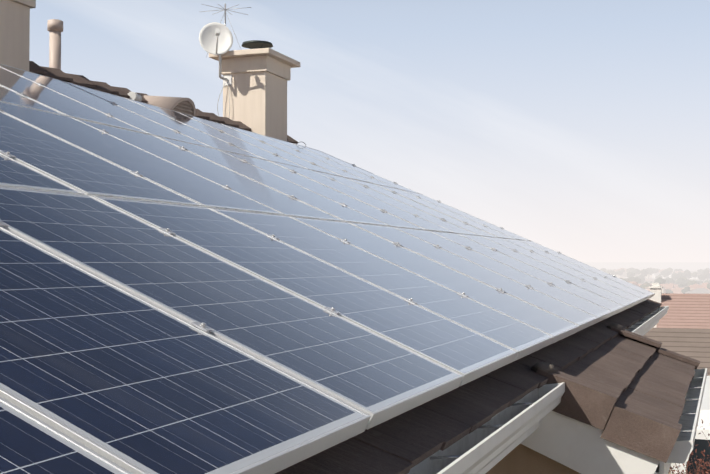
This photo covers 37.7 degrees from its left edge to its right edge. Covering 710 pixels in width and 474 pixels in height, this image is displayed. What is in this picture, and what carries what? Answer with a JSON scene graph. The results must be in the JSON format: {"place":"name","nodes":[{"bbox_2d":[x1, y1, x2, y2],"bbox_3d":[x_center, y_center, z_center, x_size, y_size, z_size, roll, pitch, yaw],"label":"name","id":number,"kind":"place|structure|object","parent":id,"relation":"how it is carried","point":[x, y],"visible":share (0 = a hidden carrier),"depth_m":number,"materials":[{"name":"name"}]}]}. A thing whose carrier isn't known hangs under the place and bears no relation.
{"place":"outdoors","nodes":[
{"label":"outdoors","id":0,"kind":"place"},
{"bbox_2d":[47,19,62,69],"bbox_3d":[-2.962,-1.598,10.270,0.152,1.084,0.152,0,-1,20],"label":"roof vent pipe","id":1,"kind":"object","parent":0,"point":[55,28],"visible":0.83,"depth_m":10.23,"materials":[{"name":"beige plastic"}]},
{"bbox_2d":[29,0,709,261],"label":"sky","id":2,"kind":"structure","parent":0,"point":[578,129],"materials":[{"name":"blue"}]},
{"bbox_2d":[275,299,695,473],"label":"roof tiles","id":3,"kind":"object","parent":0,"point":[644,377],"depth_m":4.53,"materials":[{"name":"brown tile"}]},
{"bbox_2d":[486,423,606,473],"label":"house walls","id":4,"kind":"structure","parent":0,"point":[520,459],"depth_m":5.10,"materials":[{"name":"paint"}]},
{"bbox_3d":[-4.198,-0.285,5.773,11.221,2.561,20.000,0,-1,20],"label":"roof","id":5,"kind":"object","parent":4,"relation":"on","visible":0},
{"bbox_2d":[0,0,35,70],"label":"chimney","id":6,"kind":"object","parent":5,"relation":"on","point":[14,32],"visible":0.5,"depth_m":8.88,"materials":[{"name":"paint"}]},
{"bbox_2d":[128,92,141,101],"bbox_3d":[-2.335,-1.478,11.041,0.100,0.100,0.203,0,-1,10],"label":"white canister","id":7,"kind":"object","parent":5,"relation":"on","point":[135,96],"visible":0.73,"depth_m":10.95,"materials":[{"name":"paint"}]},
{"bbox_2d":[29,61,297,143],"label":"ridge tiles","id":8,"kind":"object","parent":5,"relation":"on","point":[59,74],"visible":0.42,"depth_m":10.60,"materials":[{"name":"concrete"}]},
{"bbox_2d":[144,95,195,115],"bbox_3d":[-2.066,-1.427,11.496,0.516,0.286,0.580,0,-1,20],"label":"roof vent","id":9,"kind":"object","parent":5,"relation":"on","point":[183,105],"visible":0.69,"depth_m":11.32,"materials":[{"name":"paint"}]},
{"bbox_2d":[221,55,290,140],"bbox_3d":[-1.349,-1.419,14.108,0.690,1.906,0.790,0,-1,20],"label":"chimney","id":10,"kind":"object","parent":5,"relation":"on","point":[256,91],"visible":0.61,"depth_m":13.80,"materials":[{"name":"paint"}]},
{"bbox_2d":[217,84,229,117],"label":"coax cables","id":11,"kind":"object","parent":10,"relation":"attached to","point":[229,102],"visible":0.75,"depth_m":13.81,"materials":[{"name":"grey plastic"}]},
{"bbox_2d":[219,55,231,85],"bbox_3d":[-1.728,-2.309,13.786,0.120,0.580,0.182,0,-1,20],"label":"dish mast","id":12,"kind":"object","parent":10,"relation":"attached to","point":[227,80],"visible":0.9,"depth_m":13.84,"materials":[{"name":"grey metal"}]},
{"bbox_2d":[199,22,232,54],"bbox_3d":[-1.823,-2.603,13.645,0.446,0.466,0.172,0,-1,-14],"label":"satellite dish","id":13,"kind":"object","parent":12,"relation":"attached to","point":[207,38],"visible":0.92,"depth_m":13.68,"materials":[{"name":"white metal"}]},
{"bbox_2d":[215,28,219,55],"bbox_3d":[-1.790,-2.533,13.491,0.056,0.330,0.231,0,-1,-12],"label":"satellite dish feedhorn","id":14,"kind":"object","parent":13,"relation":"attached to","point":[217,32],"visible":1,"depth_m":13.45,"materials":[{"name":"grey plastic"}]},
{"bbox_2d":[201,4,250,56],"bbox_3d":[-1.748,-2.669,14.005,0.668,0.950,0.668,0,-1,-14],"label":"tv antenna","id":15,"kind":"object","parent":10,"relation":"on","point":[224,10],"visible":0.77,"depth_m":14.00,"materials":[{"name":"silver metal"}]},
{"bbox_2d":[209,48,299,67],"bbox_3d":[-1.349,-2.406,14.132,0.880,0.070,1.060,0,-1,20],"label":"chimney crown","id":16,"kind":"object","parent":10,"relation":"on","point":[280,57],"depth_m":13.68},
{"bbox_2d":[242,40,272,48],"bbox_3d":[-1.333,-2.553,14.182,0.430,0.225,0.430,0,-1,20],"label":"chimney cap","id":17,"kind":"object","parent":16,"relation":"on","point":[254,44],"visible":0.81,"depth_m":14.09,"materials":[{"name":"black metal"}]},
{"bbox_2d":[408,382,564,473],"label":"gutter","id":18,"kind":"object","parent":5,"relation":"on","point":[479,449],"visible":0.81,"depth_m":3.63,"materials":[{"name":"white paint"}]},
{"bbox_2d":[477,321,670,473],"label":"fascia boards","id":19,"kind":"object","parent":5,"relation":"attached to","point":[664,467],"visible":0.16,"depth_m":4.50,"materials":[{"name":"white paint"}]},
{"bbox_2d":[531,323,621,371],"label":"mortar lumps","id":20,"kind":"object","parent":5,"relation":"on","point":[545,366],"visible":0.75,"depth_m":4.97,"materials":[{"name":"grey concrete"}]},
{"bbox_2d":[520,411,659,473],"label":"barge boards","id":21,"kind":"object","parent":5,"relation":"on","point":[578,446],"visible":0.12,"depth_m":4.89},
{"bbox_2d":[625,306,668,334],"bbox_3d":[3.053,0.879,10.826,0.124,0.110,5.540,0,-1,20],"label":"gutter","id":22,"kind":"object","parent":5,"relation":"on","point":[645,324],"visible":0.62,"depth_m":10.63,"materials":[{"name":"white paint"}]},
{"bbox_2d":[666,368,706,463],"bbox_3d":[2.058,1.020,6.366,0.124,0.110,3.400,0,-1,20],"label":"gutter","id":23,"kind":"object","parent":5,"relation":"attached to","point":[682,449],"visible":0.77,"depth_m":5.89,"materials":[{"name":"white paint"}]},
{"bbox_2d":[536,327,699,462],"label":"ridge tiles","id":24,"kind":"object","parent":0,"point":[646,433],"visible":0.79,"depth_m":4.83,"materials":[{"name":"brown tile"}]},
{"bbox_2d":[582,262,709,298],"bbox_3d":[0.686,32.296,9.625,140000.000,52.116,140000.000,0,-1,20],"label":"ground","id":25,"kind":"structure","parent":0,"point":[680,265],"depth_m":13337.12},
{"bbox_2d":[596,267,709,293],"bbox_3d":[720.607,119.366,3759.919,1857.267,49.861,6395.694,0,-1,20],"label":"town trees","id":26,"kind":"object","parent":25,"relation":"on","point":[683,278],"visible":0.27,"depth_m":902.17,"materials":[{"name":"grey plant"}]},
{"bbox_2d":[599,267,709,293],"bbox_3d":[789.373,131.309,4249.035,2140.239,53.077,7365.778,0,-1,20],"label":"town houses","id":27,"kind":"structure","parent":25,"relation":"on","point":[696,288],"depth_m":600.23,"materials":[{"name":"white"}]},
{"bbox_2d":[644,328,709,473],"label":"neighbouring roof","id":28,"kind":"structure","parent":25,"relation":"on","point":[692,343],"depth_m":29.63,"materials":[{"name":"brown tile"}]},
{"bbox_2d":[656,293,709,328],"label":"neighbouring roof","id":29,"kind":"structure","parent":25,"relation":"on","point":[688,311],"depth_m":43.94,"materials":[{"name":"red tile"}]},
{"bbox_2d":[649,283,662,327],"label":"chimney","id":30,"kind":"object","parent":29,"relation":"on","point":[656,288],"visible":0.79,"depth_m":45.18,"materials":[{"name":"white paint"}]},
{"bbox_2d":[668,419,709,473],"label":"russet shrub","id":31,"kind":"object","parent":25,"relation":"on","point":[698,467],"visible":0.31,"depth_m":17.19,"materials":[{"name":"brown plant"}]},
{"bbox_2d":[670,439,709,473],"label":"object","id":32,"kind":"structure","parent":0,"point":[703,445],"depth_m":18.70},
{"bbox_2d":[671,376,709,473],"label":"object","id":33,"kind":"object","parent":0,"point":[704,415],"depth_m":19.03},
{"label":"mounting rails","id":34,"kind":"object","parent":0,"visible":0},
{"bbox_2d":[0,82,615,332],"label":"panel clamps","id":35,"kind":"object","parent":34,"relation":"attached to","point":[203,326],"visible":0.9,"depth_m":5.67,"materials":[{"name":"silver metal"}]},
{"bbox_2d":[0,64,654,473],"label":"solar panel frames","id":36,"kind":"structure","parent":34,"relation":"on","point":[300,452],"depth_m":3.75,"materials":[{"name":"silver metal"}]},
{"bbox_2d":[0,64,652,473],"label":"solar panels","id":37,"kind":"object","parent":36,"relation":"in","point":[148,388],"visible":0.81,"depth_m":3.73,"materials":[{"name":"blue glass"}]}
]}

